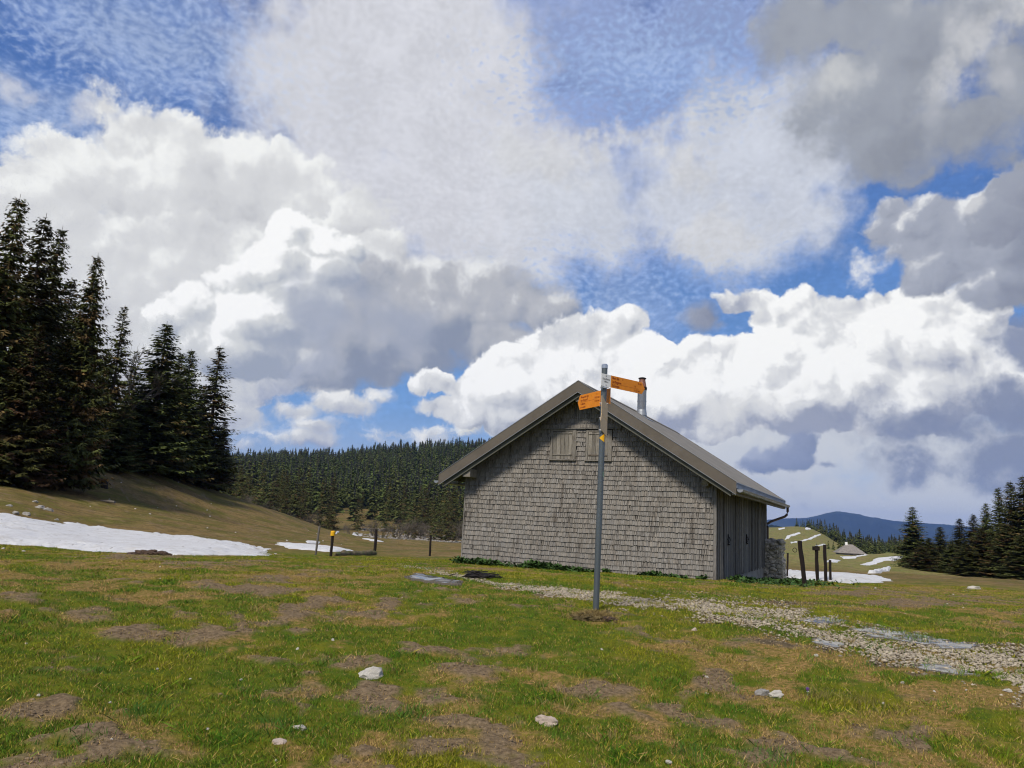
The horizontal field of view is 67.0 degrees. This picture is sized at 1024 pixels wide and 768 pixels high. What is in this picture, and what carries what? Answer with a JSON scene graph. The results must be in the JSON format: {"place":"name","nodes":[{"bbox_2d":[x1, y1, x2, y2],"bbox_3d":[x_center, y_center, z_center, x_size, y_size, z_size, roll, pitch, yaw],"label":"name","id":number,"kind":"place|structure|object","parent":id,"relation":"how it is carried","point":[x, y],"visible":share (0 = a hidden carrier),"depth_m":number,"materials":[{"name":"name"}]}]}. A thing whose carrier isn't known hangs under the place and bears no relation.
{"place":"outdoors","nodes":[
{"label":"outdoors","id":0,"kind":"place"},
{"bbox_2d":[0,462,1023,767],"bbox_3d":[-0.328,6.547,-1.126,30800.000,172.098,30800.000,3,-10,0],"label":"ground","id":1,"kind":"structure","parent":0,"point":[160,504],"depth_m":6.34,"materials":[{"name":"plant"}]},
{"bbox_2d":[0,194,52,474],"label":"spruce","id":2,"kind":"object","parent":1,"relation":"on","point":[11,288],"visible":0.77,"depth_m":57.76,"materials":[{"name":"green plant"}]},
{"bbox_2d":[0,324,71,489],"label":"spruce","id":3,"kind":"object","parent":1,"relation":"on","point":[24,468],"visible":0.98,"depth_m":55.47,"materials":[{"name":"green plant"}]},
{"bbox_2d":[7,214,66,424],"bbox_3d":[-38.851,-3.033,61.670,9.123,22.392,8.626,-4,-12,35],"label":"spruce","id":4,"kind":"object","parent":1,"relation":"on","point":[34,283],"visible":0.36,"depth_m":62.54,"materials":[{"name":"green plant"}]},
{"bbox_2d":[8,227,75,401],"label":"spruce","id":5,"kind":"object","parent":1,"relation":"on","point":[62,269],"visible":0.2,"depth_m":66.69,"materials":[{"name":"green plant"}]},
{"bbox_2d":[40,336,98,488],"bbox_3d":[-35.411,2.244,60.413,6.859,12.575,6.583,6,-10,-17],"label":"spruce","id":6,"kind":"object","parent":1,"relation":"on","point":[60,373],"visible":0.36,"depth_m":60.16,"materials":[{"name":"green plant"}]},
{"bbox_2d":[54,278,94,444],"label":"spruce","id":7,"kind":"object","parent":1,"relation":"on","point":[71,287],"visible":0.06,"depth_m":74.23,"materials":[{"name":"green plant"}]},
{"bbox_2d":[37,256,120,491],"bbox_3d":[-34.395,-0.899,61.613,7.415,20.078,7.450,0,-10,16],"label":"spruce","id":8,"kind":"object","parent":1,"relation":"on","point":[86,358],"visible":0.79,"depth_m":61.00,"materials":[{"name":"green plant"}]},
{"bbox_2d":[88,349,120,428],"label":"spruce","id":9,"kind":"object","parent":1,"relation":"on","point":[106,353],"visible":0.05,"depth_m":89.04,"materials":[{"name":"green plant"}]},
{"bbox_2d":[92,307,141,464],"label":"spruce","id":10,"kind":"object","parent":1,"relation":"on","point":[119,364],"visible":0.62,"depth_m":82.57,"materials":[{"name":"green plant"}]},
{"bbox_2d":[92,393,147,472],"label":"spruce","id":11,"kind":"object","parent":1,"relation":"on","point":[120,451],"visible":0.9,"depth_m":79.83,"materials":[{"name":"green plant"}]},
{"bbox_2d":[119,351,152,457],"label":"spruce","id":12,"kind":"object","parent":1,"relation":"on","point":[134,374],"visible":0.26,"depth_m":87.82,"materials":[{"name":"green plant"}]},
{"bbox_2d":[0,513,276,555],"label":"snow patch","id":13,"kind":"object","parent":1,"relation":"on","point":[18,530],"visible":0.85,"depth_m":27.82,"materials":[{"name":"snow"}]},
{"bbox_2d":[127,549,162,554],"bbox_3d":[-8.242,3.810,17.427,0.871,0.186,0.476,3,-10,0],"label":"soil clod","id":14,"kind":"object","parent":1,"relation":"on","point":[145,552],"visible":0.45,"depth_m":17.32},
{"bbox_2d":[116,343,177,413],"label":"bare tree","id":15,"kind":"object","parent":1,"relation":"on","point":[130,386],"visible":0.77,"depth_m":86.79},
{"bbox_2d":[116,324,209,476],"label":"spruce","id":16,"kind":"object","parent":1,"relation":"on","point":[160,450],"visible":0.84,"depth_m":88.62,"materials":[{"name":"green plant"}]},
{"bbox_2d":[155,416,193,476],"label":"spruce","id":17,"kind":"object","parent":1,"relation":"on","point":[177,474],"visible":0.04,"depth_m":94.88,"materials":[{"name":"green plant"}]},
{"bbox_2d":[149,352,200,458],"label":"spruce","id":18,"kind":"object","parent":1,"relation":"on","point":[181,356],"visible":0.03,"depth_m":103.82,"materials":[{"name":"green plant"}]},
{"bbox_2d":[163,349,223,483],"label":"spruce","id":19,"kind":"object","parent":1,"relation":"on","point":[191,412],"visible":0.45,"depth_m":101.41,"materials":[{"name":"green plant"}]},
{"bbox_2d":[192,387,230,481],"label":"spruce","id":20,"kind":"object","parent":1,"relation":"on","point":[201,388],"visible":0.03,"depth_m":113.71,"materials":[{"name":"green plant"}]},
{"bbox_2d":[188,346,247,489],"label":"spruce","id":21,"kind":"object","parent":1,"relation":"on","point":[212,388],"visible":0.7,"depth_m":108.18,"materials":[{"name":"green plant"}]},
{"bbox_2d":[210,420,240,491],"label":"spruce","id":22,"kind":"object","parent":1,"relation":"on","point":[225,475],"visible":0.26,"depth_m":117.52,"materials":[{"name":"green plant"}]},
{"bbox_2d":[243,460,258,498],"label":"forest spruce","id":23,"kind":"object","parent":1,"relation":"on","point":[249,469],"visible":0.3,"depth_m":331.34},
{"bbox_2d":[247,458,263,504],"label":"forest spruce","id":24,"kind":"object","parent":1,"relation":"on","point":[254,465],"visible":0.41,"depth_m":331.81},
{"bbox_2d":[248,460,270,506],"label":"forest spruce","id":25,"kind":"object","parent":1,"relation":"on","point":[255,498],"visible":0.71,"depth_m":253.50,"materials":[{"name":"plant"}]},
{"bbox_2d":[265,470,280,508],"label":"forest spruce","id":26,"kind":"object","parent":1,"relation":"on","point":[276,491],"visible":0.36,"depth_m":327.72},
{"bbox_2d":[267,472,282,510],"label":"forest spruce","id":27,"kind":"object","parent":1,"relation":"on","point":[275,492],"visible":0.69,"depth_m":262.90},
{"bbox_2d":[282,474,292,516],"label":"forest spruce","id":28,"kind":"object","parent":1,"relation":"on","point":[285,507],"visible":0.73,"depth_m":257.71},
{"bbox_2d":[286,466,305,519],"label":"forest spruce","id":29,"kind":"object","parent":1,"relation":"on","point":[297,502],"visible":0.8,"depth_m":252.31,"materials":[{"name":"plant"}]},
{"bbox_2d":[299,466,314,522],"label":"forest spruce","id":30,"kind":"object","parent":1,"relation":"on","point":[307,495],"visible":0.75,"depth_m":289.54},
{"bbox_2d":[275,542,353,551],"bbox_3d":[-10.839,9.274,42.824,4.082,1.069,17.806,6,-10,-19],"label":"snow patch","id":31,"kind":"object","parent":1,"relation":"on","point":[305,546],"visible":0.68,"depth_m":40.52,"materials":[{"name":"snow"}]},
{"bbox_2d":[310,476,322,513],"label":"forest spruce","id":32,"kind":"object","parent":1,"relation":"on","point":[314,504],"visible":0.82,"depth_m":358.99,"materials":[{"name":"plant"}]},
{"bbox_2d":[311,479,328,528],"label":"forest spruce","id":33,"kind":"object","parent":1,"relation":"on","point":[323,505],"visible":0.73,"depth_m":279.57,"materials":[{"name":"plant"}]},
{"bbox_2d":[320,493,339,529],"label":"forest spruce","id":34,"kind":"object","parent":1,"relation":"on","point":[332,515],"visible":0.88,"depth_m":273.82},
{"bbox_2d":[323,479,337,528],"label":"forest spruce","id":35,"kind":"object","parent":1,"relation":"on","point":[331,502],"visible":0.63,"depth_m":283.01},
{"bbox_2d":[329,526,334,555],"bbox_3d":[-6.285,5.557,27.010,0.146,1.151,0.154,3,-10,0],"label":"fence post","id":36,"kind":"object","parent":1,"relation":"on","point":[332,534],"visible":0.88,"depth_m":26.98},
{"bbox_2d":[322,472,342,528],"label":"forest spruce","id":37,"kind":"object","parent":1,"relation":"on","point":[333,502],"visible":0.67,"depth_m":284.40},
{"bbox_2d":[334,484,344,512],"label":"forest spruce","id":38,"kind":"object","parent":1,"relation":"on","point":[340,506],"visible":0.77,"depth_m":378.92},
{"bbox_2d":[346,489,360,520],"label":"forest spruce","id":39,"kind":"object","parent":1,"relation":"on","point":[351,512],"visible":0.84,"depth_m":343.03,"materials":[{"name":"plant"}]},
{"bbox_2d":[348,475,361,507],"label":"forest spruce","id":40,"kind":"object","parent":1,"relation":"on","point":[358,491],"visible":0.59,"depth_m":414.51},
{"bbox_2d":[334,549,376,555],"bbox_3d":[-5.967,6.565,29.926,0.289,0.430,5.543,2,-10,6],"label":"log","id":41,"kind":"object","parent":1,"relation":"on","point":[370,552],"visible":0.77,"depth_m":29.39,"materials":[{"name":"grey wood"}]},
{"bbox_2d":[227,437,491,505],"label":"forest","id":42,"kind":"object","parent":1,"relation":"on","point":[380,465],"visible":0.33,"depth_m":610.30,"materials":[{"name":"plant"}]},
{"bbox_2d":[352,492,368,530],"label":"forest spruce","id":43,"kind":"object","parent":1,"relation":"on","point":[361,501],"visible":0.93,"depth_m":293.87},
{"bbox_2d":[359,477,368,507],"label":"forest spruce","id":44,"kind":"object","parent":1,"relation":"on","point":[365,495],"visible":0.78,"depth_m":423.33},
{"bbox_2d":[358,666,382,679],"bbox_3d":[-1.044,2.156,5.758,0.196,0.101,0.150,9,-1,-11],"label":"rock","id":45,"kind":"object","parent":1,"relation":"on","point":[371,673],"visible":0.88,"depth_m":5.72,"materials":[{"name":"stone"}]},
{"bbox_2d":[363,486,378,519],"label":"forest spruce","id":46,"kind":"object","parent":1,"relation":"on","point":[370,513],"visible":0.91,"depth_m":355.14,"materials":[{"name":"plant"}]},
{"bbox_2d":[361,517,382,535],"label":"bare shrub","id":47,"kind":"object","parent":1,"relation":"on","point":[370,526],"visible":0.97,"depth_m":258.59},
{"bbox_2d":[375,496,387,520],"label":"forest spruce","id":48,"kind":"object","parent":1,"relation":"on","point":[382,513],"visible":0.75,"depth_m":351.30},
{"bbox_2d":[380,492,391,530],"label":"forest spruce","id":49,"kind":"object","parent":1,"relation":"on","point":[384,522],"visible":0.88,"depth_m":292.70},
{"bbox_2d":[380,479,395,529],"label":"forest spruce","id":50,"kind":"object","parent":1,"relation":"on","point":[389,516],"visible":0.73,"depth_m":303.68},
{"bbox_2d":[389,480,397,517],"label":"forest spruce","id":51,"kind":"object","parent":1,"relation":"on","point":[394,494],"visible":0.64,"depth_m":369.55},
{"bbox_2d":[386,519,409,537],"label":"bare shrub","id":52,"kind":"object","parent":1,"relation":"on","point":[401,528],"visible":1,"depth_m":254.66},
{"bbox_2d":[391,489,404,524],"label":"forest spruce","id":53,"kind":"object","parent":1,"relation":"on","point":[396,518],"visible":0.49,"depth_m":338.72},
{"bbox_2d":[395,481,408,527],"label":"forest spruce","id":54,"kind":"object","parent":1,"relation":"on","point":[402,504],"visible":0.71,"depth_m":319.28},
{"bbox_2d":[403,493,412,533],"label":"forest spruce","id":55,"kind":"object","parent":1,"relation":"on","point":[407,511],"visible":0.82,"depth_m":289.88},
{"bbox_2d":[358,524,461,542],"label":"scree","id":56,"kind":"structure","parent":1,"relation":"on","point":[403,537],"depth_m":261.41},
{"bbox_2d":[402,518,433,538],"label":"bare shrub","id":57,"kind":"object","parent":1,"relation":"on","point":[411,527],"visible":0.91,"depth_m":260.54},
{"bbox_2d":[409,486,428,535],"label":"forest spruce","id":58,"kind":"object","parent":1,"relation":"on","point":[421,500],"visible":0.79,"depth_m":279.37,"materials":[{"name":"plant"}]},
{"bbox_2d":[420,481,431,522],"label":"forest spruce","id":59,"kind":"object","parent":1,"relation":"on","point":[428,488],"visible":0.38,"depth_m":329.55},
{"bbox_2d":[422,485,433,531],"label":"forest spruce","id":60,"kind":"object","parent":1,"relation":"on","point":[428,501],"visible":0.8,"depth_m":302.69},
{"bbox_2d":[423,498,439,539],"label":"young spruce","id":61,"kind":"object","parent":1,"relation":"on","point":[432,530],"visible":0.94,"depth_m":252.16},
{"bbox_2d":[404,573,462,585],"bbox_3d":[-1.181,2.998,11.103,0.588,0.445,1.370,10,-12,-34],"label":"snow patch","id":62,"kind":"object","parent":1,"relation":"on","point":[421,577],"visible":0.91,"depth_m":10.97,"materials":[{"name":"snow"}]},
{"bbox_2d":[429,490,441,536],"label":"forest spruce","id":63,"kind":"object","parent":1,"relation":"on","point":[435,515],"visible":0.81,"depth_m":280.09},
{"bbox_2d":[435,487,452,539],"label":"forest spruce","id":64,"kind":"object","parent":1,"relation":"on","point":[443,515],"visible":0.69,"depth_m":271.14,"materials":[{"name":"plant"}]},
{"bbox_2d":[438,497,454,540],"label":"young spruce","id":65,"kind":"object","parent":1,"relation":"on","point":[448,526],"visible":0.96,"depth_m":244.94,"materials":[{"name":"plant"}]},
{"bbox_2d":[445,481,460,537],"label":"forest spruce","id":66,"kind":"object","parent":1,"relation":"on","point":[453,514],"visible":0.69,"depth_m":284.60,"materials":[{"name":"plant"}]},
{"bbox_2d":[449,570,502,578],"bbox_3d":[-0.541,2.952,12.005,0.776,0.132,0.534,-2,-11,25],"label":"twig heap","id":67,"kind":"object","parent":1,"relation":"on","point":[475,574],"visible":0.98,"depth_m":11.90,"materials":[{"name":"wood"}]},
{"bbox_2d":[1,554,1023,767],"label":"soil crumbs","id":68,"kind":"object","parent":1,"relation":"on","point":[370,709],"visible":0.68,"depth_m":5.37,"materials":[{"name":"brown soil"}]},
{"bbox_2d":[535,714,557,726],"bbox_3d":[0.222,2.157,4.943,0.156,0.081,0.106,3,-9,17],"label":"rock","id":69,"kind":"object","parent":1,"relation":"on","point":[547,720],"visible":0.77,"depth_m":4.91,"materials":[{"name":"stone"}]},
{"bbox_2d":[449,556,707,579],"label":"weeds","id":70,"kind":"object","parent":1,"relation":"on","point":[528,564],"visible":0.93,"depth_m":19.96,"materials":[{"name":"green plant"}]},
{"bbox_2d":[570,612,601,621],"bbox_3d":[0.831,2.473,8.205,0.504,0.082,0.309,3,-10,0],"label":"turf clump","id":71,"kind":"object","parent":1,"relation":"on","point":[585,617],"visible":0.68,"depth_m":8.10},
{"bbox_2d":[551,605,628,621],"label":"dry grass","id":72,"kind":"structure","parent":1,"relation":"on","point":[596,612],"depth_m":8.24,"materials":[{"name":"plant"}]},
{"bbox_2d":[578,364,644,609],"bbox_3d":[0.859,1.313,8.897,0.859,3.160,1.394,-2,-11,29],"label":"signpost","id":73,"kind":"object","parent":1,"relation":"on","point":[601,398],"visible":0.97,"depth_m":8.96,"materials":[{"name":"metal"}]},
{"bbox_2d":[434,377,789,579],"bbox_3d":[3.960,3.273,24.843,8.370,6.941,11.209,-2,-11,25],"label":"hut","id":74,"kind":"object","parent":1,"relation":"on","point":[675,502],"visible":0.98,"depth_m":20.34,"materials":[{"name":"wood"}]},
{"bbox_2d":[724,492,734,578],"bbox_3d":[5.781,3.897,20.586,0.115,2.470,1.895,-2,-11,25],"label":"door","id":75,"kind":"structure","parent":74,"relation":"in","point":[729,501],"depth_m":20.64,"materials":[{"name":"grey wood"}]},
{"bbox_2d":[744,498,750,572],"bbox_3d":[7.166,4.475,23.529,0.115,2.475,1.694,-2,-11,25],"label":"door","id":76,"kind":"structure","parent":74,"relation":"in","point":[747,503],"depth_m":23.54,"materials":[{"name":"grey wood"}]},
{"bbox_2d":[400,563,1023,706],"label":"gravel","id":77,"kind":"structure","parent":1,"relation":"on","point":[911,655],"depth_m":7.97,"materials":[{"name":"gravel"}]},
{"bbox_2d":[754,689,769,695],"bbox_3d":[1.875,2.318,5.787,0.127,0.085,0.071,-5,-1,-1],"label":"rock","id":78,"kind":"object","parent":1,"relation":"on","point":[763,692],"visible":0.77,"depth_m":5.76,"materials":[{"name":"grey stone"}]},
{"bbox_2d":[763,538,786,578],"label":"rubble wall","id":79,"kind":"structure","parent":1,"relation":"on","point":[775,562],"depth_m":26.80,"materials":[{"name":"stone"}]},
{"bbox_2d":[768,690,783,698],"bbox_3d":[1.965,2.312,5.753,0.116,0.059,0.086,-3,0,-24],"label":"rock","id":80,"kind":"object","parent":1,"relation":"on","point":[775,693],"visible":0.88,"depth_m":5.74,"materials":[{"name":"stone"}]},
{"bbox_2d":[726,574,858,588],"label":"weeds","id":81,"kind":"object","parent":1,"relation":"on","point":[739,578],"visible":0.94,"depth_m":19.17,"materials":[{"name":"green plant"}]},
{"bbox_2d":[792,541,806,586],"bbox_3d":[6.758,4.283,18.142,0.354,1.197,0.126,3,-10,0],"label":"fence post","id":82,"kind":"object","parent":1,"relation":"on","point":[802,565],"visible":0.94,"depth_m":18.13,"materials":[{"name":"wood"}]},
{"bbox_2d":[812,546,819,580],"bbox_3d":[10.925,6.528,27.779,0.218,1.408,0.154,3,-10,0],"label":"fence post","id":83,"kind":"object","parent":1,"relation":"on","point":[816,548],"visible":0.91,"depth_m":27.78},
{"bbox_2d":[797,616,848,624],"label":"puddle","id":84,"kind":"object","parent":1,"relation":"on","point":[826,620],"visible":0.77,"depth_m":8.52,"materials":[{"name":"grey liquid"}]},
{"bbox_2d":[823,545,826,580],"bbox_3d":[11.263,6.507,27.820,0.104,1.439,0.101,-7,-14,44],"label":"fence post","id":85,"kind":"object","parent":1,"relation":"on","point":[825,562],"visible":0.83,"depth_m":27.81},
{"bbox_2d":[811,637,843,650],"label":"puddle","id":86,"kind":"object","parent":1,"relation":"on","point":[832,644],"visible":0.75,"depth_m":7.37,"materials":[{"name":"grey liquid"}]},
{"bbox_2d":[787,569,890,583],"bbox_3d":[17.433,10.505,41.476,6.601,1.910,35.827,0,-10,18],"label":"snow patch","id":87,"kind":"object","parent":1,"relation":"on","point":[844,577],"visible":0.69,"depth_m":31.27,"materials":[{"name":"snow"}]},
{"bbox_2d":[833,542,865,555],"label":"chalet","id":88,"kind":"object","parent":1,"relation":"on","point":[848,549],"visible":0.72,"depth_m":286.94,"materials":[{"name":"wood"}]},
{"bbox_2d":[795,518,926,553],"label":"distant wood","id":89,"kind":"object","parent":1,"relation":"on","point":[867,545],"visible":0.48,"depth_m":496.77,"materials":[{"name":"plant"}]},
{"bbox_2d":[868,566,890,572],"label":"snow patch","id":90,"kind":"object","parent":1,"relation":"on","point":[885,569],"visible":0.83,"depth_m":70.66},
{"bbox_2d":[860,556,900,564],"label":"snow patch","id":91,"kind":"object","parent":1,"relation":"on","point":[878,560],"visible":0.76,"depth_m":167.72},
{"bbox_2d":[890,507,939,567],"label":"spruce","id":92,"kind":"object","parent":1,"relation":"on","point":[912,541],"visible":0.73,"depth_m":109.02,"materials":[{"name":"green plant"}]},
{"bbox_2d":[849,624,982,654],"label":"puddle","id":93,"kind":"object","parent":1,"relation":"on","point":[885,634],"visible":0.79,"depth_m":7.75,"materials":[{"name":"grey liquid"}]},
{"bbox_2d":[901,545,941,571],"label":"spruce","id":94,"kind":"object","parent":1,"relation":"on","point":[921,562],"visible":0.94,"depth_m":99.97,"materials":[{"name":"green plant"}]},
{"bbox_2d":[922,538,944,572],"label":"spruce","id":95,"kind":"object","parent":1,"relation":"on","point":[930,548],"visible":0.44,"depth_m":105.01,"materials":[{"name":"green plant"}]},
{"bbox_2d":[931,527,949,570],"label":"spruce","id":96,"kind":"object","parent":1,"relation":"on","point":[939,539],"visible":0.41,"depth_m":109.94,"materials":[{"name":"green plant"}]},
{"bbox_2d":[910,663,979,676],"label":"puddle","id":97,"kind":"object","parent":1,"relation":"on","point":[937,667],"visible":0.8,"depth_m":6.49,"materials":[{"name":"grey liquid"}]},
{"bbox_2d":[935,541,960,574],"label":"spruce","id":98,"kind":"object","parent":1,"relation":"on","point":[948,554],"visible":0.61,"depth_m":100.50,"materials":[{"name":"green plant"}]},
{"bbox_2d":[946,519,967,553],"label":"spruce","id":99,"kind":"object","parent":1,"relation":"on","point":[959,534],"visible":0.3,"depth_m":107.28,"materials":[{"name":"green plant"}]},
{"bbox_2d":[946,542,985,577],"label":"spruce","id":100,"kind":"object","parent":1,"relation":"on","point":[966,566],"visible":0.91,"depth_m":92.55,"materials":[{"name":"green plant"}]},
{"bbox_2d":[957,514,981,562],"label":"spruce","id":101,"kind":"object","parent":1,"relation":"on","point":[970,534],"visible":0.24,"depth_m":104.98,"materials":[{"name":"green plant"}]},
{"bbox_2d":[964,528,1000,576],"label":"spruce","id":102,"kind":"object","parent":1,"relation":"on","point":[980,546],"visible":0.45,"depth_m":93.73,"materials":[{"name":"green plant"}]},
{"bbox_2d":[968,503,996,551],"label":"spruce","id":103,"kind":"object","parent":1,"relation":"on","point":[984,519],"visible":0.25,"depth_m":102.72,"materials":[{"name":"green plant"}]},
{"bbox_2d":[982,488,1008,555],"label":"spruce","id":104,"kind":"object","parent":1,"relation":"on","point":[998,509],"visible":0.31,"depth_m":98.90,"materials":[{"name":"green plant"}]},
{"bbox_2d":[974,524,1020,578],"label":"spruce","id":105,"kind":"object","parent":1,"relation":"on","point":[1003,546],"visible":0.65,"depth_m":89.33,"materials":[{"name":"green plant"}]},
{"bbox_2d":[986,482,1022,554],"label":"spruce","id":106,"kind":"object","parent":1,"relation":"on","point":[1009,507],"visible":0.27,"depth_m":95.12,"materials":[{"name":"green plant"}]},
{"bbox_2d":[993,534,1023,579],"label":"spruce","id":107,"kind":"object","parent":1,"relation":"on","point":[1017,559],"visible":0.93,"depth_m":85.12,"materials":[{"name":"green plant"}]},
{"bbox_2d":[997,475,1023,554],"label":"spruce","id":108,"kind":"object","parent":1,"relation":"on","point":[1018,516],"visible":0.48,"depth_m":92.60,"materials":[{"name":"green plant"}]},
{"bbox_2d":[0,0,1023,527],"label":"sky","id":109,"kind":"structure","parent":0,"point":[800,222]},
{"bbox_2d":[767,511,979,543],"bbox_3d":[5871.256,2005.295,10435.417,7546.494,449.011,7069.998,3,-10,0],"label":"mountain","id":110,"kind":"structure","parent":0,"point":[873,527],"depth_m":9677.70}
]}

